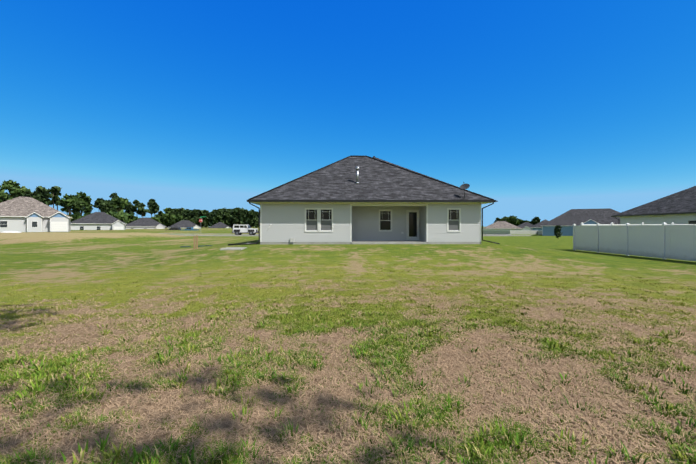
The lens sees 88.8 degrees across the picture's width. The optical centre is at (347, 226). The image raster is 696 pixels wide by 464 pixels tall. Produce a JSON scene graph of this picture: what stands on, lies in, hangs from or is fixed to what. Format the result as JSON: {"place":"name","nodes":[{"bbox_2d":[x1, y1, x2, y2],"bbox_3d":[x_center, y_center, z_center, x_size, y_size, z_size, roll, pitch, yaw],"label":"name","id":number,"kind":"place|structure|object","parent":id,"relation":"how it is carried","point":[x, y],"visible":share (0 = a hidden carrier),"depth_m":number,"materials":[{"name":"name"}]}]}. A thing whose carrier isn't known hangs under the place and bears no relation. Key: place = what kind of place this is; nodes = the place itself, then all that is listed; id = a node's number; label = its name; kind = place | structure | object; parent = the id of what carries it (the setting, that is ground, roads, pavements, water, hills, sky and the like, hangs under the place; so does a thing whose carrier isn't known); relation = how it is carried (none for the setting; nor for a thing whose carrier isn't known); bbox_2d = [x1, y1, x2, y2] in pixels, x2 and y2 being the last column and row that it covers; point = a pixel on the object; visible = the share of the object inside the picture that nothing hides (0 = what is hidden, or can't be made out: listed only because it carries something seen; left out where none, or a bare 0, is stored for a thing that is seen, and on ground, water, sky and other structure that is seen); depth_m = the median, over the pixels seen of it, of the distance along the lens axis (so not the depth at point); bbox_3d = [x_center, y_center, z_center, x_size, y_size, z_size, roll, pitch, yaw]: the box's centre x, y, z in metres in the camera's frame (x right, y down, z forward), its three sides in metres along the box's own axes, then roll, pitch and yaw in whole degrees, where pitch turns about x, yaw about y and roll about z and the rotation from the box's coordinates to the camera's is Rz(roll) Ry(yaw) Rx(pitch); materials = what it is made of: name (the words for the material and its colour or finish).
{"place":"outdoors","nodes":[
{"label":"outdoors","id":0,"kind":"place"},
{"bbox_2d":[0,226,695,463],"bbox_3d":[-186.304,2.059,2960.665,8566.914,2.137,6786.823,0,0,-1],"label":"ground","id":1,"kind":"structure","parent":0,"point":[57,257],"depth_m":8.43,"materials":[{"name":"green plant"}]},
{"bbox_2d":[0,231,21,232],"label":"tarp heap","id":2,"kind":"object","parent":1,"relation":"on","point":[10,232],"visible":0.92,"depth_m":58.09,"materials":[{"name":"white"}]},
{"bbox_2d":[0,197,72,231],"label":"house","id":3,"kind":"structure","parent":1,"relation":"on","point":[25,214],"depth_m":82.40,"materials":[{"name":"white paint"}]},
{"bbox_2d":[0,180,183,224],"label":"trees","id":4,"kind":"object","parent":1,"relation":"on","point":[116,206],"visible":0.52,"depth_m":266.18,"materials":[{"name":"green plant"}]},
{"bbox_2d":[71,212,126,229],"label":"house","id":5,"kind":"structure","parent":1,"relation":"on","point":[99,221],"depth_m":131.28,"materials":[{"name":"grey plastic"}]},
{"bbox_2d":[126,218,165,228],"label":"house","id":6,"kind":"structure","parent":1,"relation":"on","point":[145,223],"depth_m":189.25,"materials":[{"name":"grey plastic"}]},
{"bbox_2d":[167,220,201,228],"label":"house","id":7,"kind":"structure","parent":1,"relation":"on","point":[183,223],"depth_m":224.95,"materials":[{"name":"white plastic"}]},
{"bbox_2d":[194,235,197,248],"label":"wood posts","id":8,"kind":"object","parent":1,"relation":"on","point":[196,242],"visible":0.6,"depth_m":24.33,"materials":[{"name":"brown wood"}]},
{"bbox_2d":[165,207,258,227],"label":"trees","id":9,"kind":"object","parent":1,"relation":"on","point":[237,216],"visible":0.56,"depth_m":297.73,"materials":[{"name":"green plant"}]},
{"bbox_2d":[209,222,230,227],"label":"house","id":10,"kind":"structure","parent":1,"relation":"on","point":[219,225],"depth_m":255.85,"materials":[{"name":"white plastic"}]},
{"bbox_2d":[220,247,246,249],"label":"concrete slab","id":11,"kind":"structure","parent":1,"relation":"on","point":[234,248],"depth_m":20.11,"materials":[{"name":"grey concrete"}]},
{"bbox_2d":[158,233,530,235],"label":"street","id":12,"kind":"structure","parent":1,"relation":"on","point":[186,234],"depth_m":63.53,"materials":[{"name":"grey asphalt"}]},
{"bbox_2d":[232,224,258,234],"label":"vehicle","id":13,"kind":"object","parent":12,"relation":"on","point":[240,229],"visible":0.98,"depth_m":65.62,"materials":[{"name":"white paint"}]},
{"bbox_2d":[228,155,499,244],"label":"house","id":14,"kind":"structure","parent":1,"relation":"on","point":[354,199],"depth_m":24.30,"materials":[{"name":"grey plastic"}]},
{"bbox_2d":[483,221,522,229],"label":"tan house","id":15,"kind":"structure","parent":1,"relation":"on","point":[501,225],"depth_m":178.23,"materials":[{"name":"white plastic"}]},
{"bbox_2d":[481,230,541,234],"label":"white fence","id":16,"kind":"object","parent":1,"relation":"on","point":[512,232],"visible":0.48,"depth_m":136.41,"materials":[{"name":"plastic"}]},
{"bbox_2d":[493,216,539,225],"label":"trees","id":17,"kind":"object","parent":1,"relation":"on","point":[515,220],"visible":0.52,"depth_m":228.31,"materials":[{"name":"green plant"}]},
{"bbox_2d":[518,222,532,229],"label":"dark house","id":18,"kind":"structure","parent":1,"relation":"on","point":[525,225],"depth_m":205.02,"materials":[{"name":"white plastic"}]},
{"bbox_2d":[529,219,547,230],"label":"dark house","id":19,"kind":"structure","parent":1,"relation":"on","point":[538,226],"depth_m":153.98,"materials":[{"name":"grey plastic"}]},
{"bbox_2d":[554,225,562,237],"bbox_3d":[28.696,0.831,48.531,1.073,2.068,1.060,0,0,-1],"label":"shrub","id":20,"kind":"object","parent":1,"relation":"on","point":[558,233],"visible":0.98,"depth_m":48.44,"materials":[{"name":"green plant"}]},
{"bbox_2d":[541,208,619,235],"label":"blue house","id":21,"kind":"structure","parent":1,"relation":"on","point":[566,221],"depth_m":113.84,"materials":[{"name":"blue plastic"}]},
{"bbox_2d":[573,222,695,260],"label":"vinyl fence","id":22,"kind":"object","parent":1,"relation":"on","point":[664,240],"visible":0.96,"depth_m":20.65,"materials":[{"name":"white plastic"}]},
{"bbox_2d":[611,186,695,223],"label":"neighbour house","id":23,"kind":"structure","parent":1,"relation":"on","point":[678,207],"depth_m":34.59,"materials":[{"name":"white plastic"}]},
{"bbox_2d":[0,0,695,226],"label":"sky","id":24,"kind":"structure","parent":0,"point":[547,109],"materials":[{"name":"blue"}]}
]}

